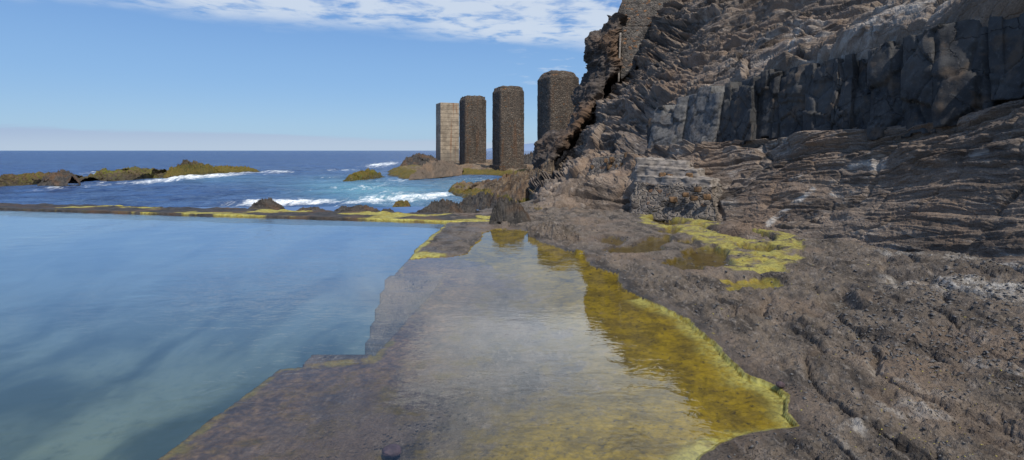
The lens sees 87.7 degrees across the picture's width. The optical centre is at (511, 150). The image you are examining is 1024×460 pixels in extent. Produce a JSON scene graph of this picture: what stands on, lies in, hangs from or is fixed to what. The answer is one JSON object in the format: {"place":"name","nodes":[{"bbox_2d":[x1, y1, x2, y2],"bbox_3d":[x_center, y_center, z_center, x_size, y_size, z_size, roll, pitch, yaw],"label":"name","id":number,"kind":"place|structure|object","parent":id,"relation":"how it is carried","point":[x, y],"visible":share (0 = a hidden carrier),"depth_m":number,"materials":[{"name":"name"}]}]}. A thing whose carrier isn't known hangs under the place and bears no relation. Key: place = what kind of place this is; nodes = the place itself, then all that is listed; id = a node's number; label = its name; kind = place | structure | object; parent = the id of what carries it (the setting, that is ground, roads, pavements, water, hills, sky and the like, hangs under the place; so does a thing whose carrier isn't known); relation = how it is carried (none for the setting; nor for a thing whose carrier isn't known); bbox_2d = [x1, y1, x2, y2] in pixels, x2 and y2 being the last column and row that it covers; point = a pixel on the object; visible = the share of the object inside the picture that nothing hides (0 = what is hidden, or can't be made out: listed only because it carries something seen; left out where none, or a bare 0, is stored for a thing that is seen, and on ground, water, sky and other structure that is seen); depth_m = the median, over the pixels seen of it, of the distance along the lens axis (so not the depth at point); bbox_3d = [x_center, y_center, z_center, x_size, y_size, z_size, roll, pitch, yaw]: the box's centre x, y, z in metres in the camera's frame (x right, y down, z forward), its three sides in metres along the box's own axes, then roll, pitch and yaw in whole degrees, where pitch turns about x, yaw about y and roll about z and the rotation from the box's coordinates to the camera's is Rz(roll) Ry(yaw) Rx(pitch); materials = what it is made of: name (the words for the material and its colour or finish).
{"place":"outdoors","nodes":[
{"label":"outdoors","id":0,"kind":"place"},
{"bbox_2d":[0,206,439,459],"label":"pool floor","id":1,"kind":"structure","parent":0,"point":[123,350],"depth_m":12.49,"materials":[{"name":"blue liquid"}]},
{"bbox_2d":[0,210,441,276],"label":"pool water","id":2,"kind":"structure","parent":0,"point":[31,222],"depth_m":18.27,"materials":[{"name":"blue liquid"}]},
{"bbox_2d":[0,151,532,207],"bbox_3d":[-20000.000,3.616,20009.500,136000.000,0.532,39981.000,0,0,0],"label":"sea","id":3,"kind":"structure","parent":0,"point":[299,178],"depth_m":61.78,"materials":[{"name":"liquid"}]},
{"bbox_2d":[0,171,82,186],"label":"reef rock","id":4,"kind":"object","parent":3,"relation":"in","point":[20,179],"visible":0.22,"depth_m":56.15,"materials":[{"name":"green stone"}]},
{"bbox_2d":[37,169,80,185],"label":"reef rock","id":5,"kind":"object","parent":3,"relation":"in","point":[62,177],"visible":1,"depth_m":53.37,"materials":[{"name":"stone"}]},
{"bbox_2d":[78,166,166,180],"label":"reef rock","id":6,"kind":"object","parent":3,"relation":"in","point":[125,173],"visible":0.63,"depth_m":66.07,"materials":[{"name":"green stone"}]},
{"bbox_2d":[162,160,259,177],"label":"reef rock","id":7,"kind":"object","parent":3,"relation":"in","point":[187,167],"visible":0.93,"depth_m":78.94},
{"bbox_2d":[343,168,382,180],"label":"islet rock","id":8,"kind":"object","parent":3,"relation":"in","point":[367,174],"visible":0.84,"depth_m":66.30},
{"bbox_2d":[393,200,410,206],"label":"wall boulder","id":9,"kind":"object","parent":3,"relation":"in","point":[402,203],"depth_m":32.90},
{"bbox_2d":[387,159,532,178],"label":"rock shelf","id":10,"kind":"object","parent":3,"relation":"in","point":[403,172],"visible":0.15,"depth_m":80.15,"materials":[{"name":"stone"}]},
{"bbox_2d":[400,152,437,165],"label":"shelf boulder","id":11,"kind":"object","parent":10,"relation":"on","point":[418,159],"visible":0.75,"depth_m":101.49,"materials":[{"name":"grey stone"}]},
{"bbox_2d":[409,159,463,179],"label":"shelf boulder","id":12,"kind":"object","parent":10,"relation":"on","point":[435,169],"visible":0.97,"depth_m":71.92,"materials":[{"name":"brown stone"}]},
{"bbox_2d":[436,102,458,162],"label":"concrete pillar","id":13,"kind":"structure","parent":10,"relation":"on","point":[447,132],"depth_m":116.14,"materials":[{"name":"beige concrete"}]},
{"bbox_2d":[459,95,485,164],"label":"stone pillar","id":14,"kind":"structure","parent":10,"relation":"on","point":[472,129],"depth_m":99.13,"materials":[{"name":"grey stone"}]},
{"bbox_2d":[489,86,526,170],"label":"stone pillar","id":15,"kind":"structure","parent":10,"relation":"on","point":[508,129],"depth_m":82.20,"materials":[{"name":"grey stone"}]},
{"bbox_2d":[524,151,532,164],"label":"shelf boulder","id":16,"kind":"object","parent":10,"relation":"on","point":[528,157],"visible":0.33,"depth_m":98.56,"materials":[{"name":"grey stone"}]},
{"bbox_2d":[537,70,578,139],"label":"stone pillar","id":17,"kind":"structure","parent":10,"relation":"on","point":[555,104],"depth_m":66.11,"materials":[{"name":"grey stone"}]},
{"bbox_2d":[448,158,558,202],"bbox_3d":[-1.491,2.242,42.633,5.891,3.515,24.199,0,0,-20],"label":"shore rock","id":18,"kind":"object","parent":3,"relation":"in","point":[512,186],"visible":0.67,"depth_m":37.96,"materials":[{"name":"stone"}]},
{"bbox_2d":[0,0,621,150],"label":"sky","id":19,"kind":"structure","parent":0,"point":[76,75],"materials":[{"name":"blue"}]},
{"bbox_2d":[486,143,534,150],"bbox_3d":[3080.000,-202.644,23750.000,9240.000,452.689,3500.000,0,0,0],"label":"hill","id":20,"kind":"structure","parent":0,"point":[529,147],"depth_m":22405.85,"materials":[{"name":"blue"}]},
{"bbox_2d":[531,12,627,169],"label":"cliff spur","id":21,"kind":"structure","parent":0,"point":[602,59],"depth_m":43.60,"materials":[{"name":"stone"}]},
{"bbox_2d":[157,199,1023,459],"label":"ground","id":22,"kind":"structure","parent":0,"point":[503,340],"depth_m":6.35,"materials":[{"name":"grey stone"}]},
{"bbox_2d":[0,203,490,228],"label":"pool wall","id":23,"kind":"structure","parent":22,"relation":"on","point":[385,218],"depth_m":20.54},
{"bbox_2d":[248,197,284,209],"bbox_3d":[-10.399,2.351,23.066,1.578,0.699,1.812,0,0,0],"label":"wall boulder","id":24,"kind":"object","parent":23,"relation":"on","point":[268,203],"depth_m":22.67,"materials":[{"name":"grey stone"}]},
{"bbox_2d":[296,207,323,210],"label":"wall boulder","id":25,"kind":"object","parent":23,"relation":"on","point":[310,208],"depth_m":22.27,"materials":[{"name":"grey stone"}]},
{"bbox_2d":[334,205,379,211],"bbox_3d":[-6.352,2.469,22.395,1.944,0.462,1.929,0,0,0],"label":"wall boulder","id":26,"kind":"object","parent":23,"relation":"on","point":[342,208],"depth_m":22.02,"materials":[{"name":"grey stone"}]},
{"bbox_2d":[382,444,401,457],"bbox_3d":[-1.044,2.601,4.617,0.173,0.092,0.148,0,0,0],"label":"submerged stone","id":27,"kind":"object","parent":22,"relation":"on","point":[391,450],"visible":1,"depth_m":4.58,"materials":[{"name":"grey stone"}]},
{"bbox_2d":[417,198,479,212],"bbox_3d":[-2.523,2.429,21.888,2.733,0.941,2.660,0,0,0],"label":"shore rock","id":28,"kind":"object","parent":22,"relation":"on","point":[442,205],"visible":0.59,"depth_m":21.39,"materials":[{"name":"grey stone"}]},
{"bbox_2d":[459,191,508,209],"bbox_3d":[-1.478,2.498,25.324,2.032,1.204,5.231,0,0,-24],"label":"shore rock","id":29,"kind":"object","parent":22,"relation":"on","point":[480,200],"visible":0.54,"depth_m":25.00,"materials":[{"name":"grey stone"}]},
{"bbox_2d":[489,197,530,224],"bbox_3d":[-0.063,2.150,18.766,1.393,1.101,2.468,0,0,0],"label":"boulder","id":30,"kind":"object","parent":22,"relation":"on","point":[512,212],"visible":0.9,"depth_m":18.09,"materials":[{"name":"grey stone"}]},
{"bbox_2d":[528,221,578,241],"bbox_3d":[1.187,2.289,15.224,0.928,0.622,2.583,0,0,-28],"label":"boulder","id":31,"kind":"object","parent":22,"relation":"on","point":[550,230],"visible":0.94,"depth_m":14.86,"materials":[{"name":"grey stone"}]},
{"bbox_2d":[629,157,722,221],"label":"stone stairs","id":32,"kind":"structure","parent":22,"relation":"on","point":[667,189],"depth_m":18.54,"materials":[{"name":"grey stone"}]},
{"bbox_2d":[776,381,784,387],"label":"shore stone","id":33,"kind":"object","parent":22,"relation":"on","point":[779,384],"visible":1,"depth_m":5.49,"materials":[{"name":"grey stone"}]},
{"bbox_2d":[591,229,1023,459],"bbox_3d":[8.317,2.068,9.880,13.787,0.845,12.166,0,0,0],"label":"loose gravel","id":34,"kind":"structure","parent":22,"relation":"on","point":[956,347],"depth_m":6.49,"materials":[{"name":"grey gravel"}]},
{"bbox_2d":[528,0,1023,263],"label":"cliff","id":35,"kind":"structure","parent":0,"point":[958,187],"depth_m":15.05,"materials":[{"name":"grey stone"}]},
{"bbox_2d":[585,152,634,176],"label":"masonry parapet","id":36,"kind":"structure","parent":35,"relation":"on","point":[603,164],"depth_m":24.51,"materials":[{"name":"stone"}]},
{"bbox_2d":[618,26,650,81],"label":"rubble wall","id":37,"kind":"structure","parent":35,"relation":"on","point":[632,37],"depth_m":43.90,"materials":[{"name":"grey stone"}]},
{"bbox_2d":[618,0,670,26],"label":"masonry wall","id":38,"kind":"structure","parent":35,"relation":"on","point":[639,12],"depth_m":45.46,"materials":[{"name":"grey stone"}]},
{"bbox_2d":[645,13,1023,148],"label":"basalt outcrop","id":39,"kind":"object","parent":35,"relation":"attached to","point":[944,75],"visible":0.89,"depth_m":13.95,"materials":[{"name":"grey stone"}]}
]}

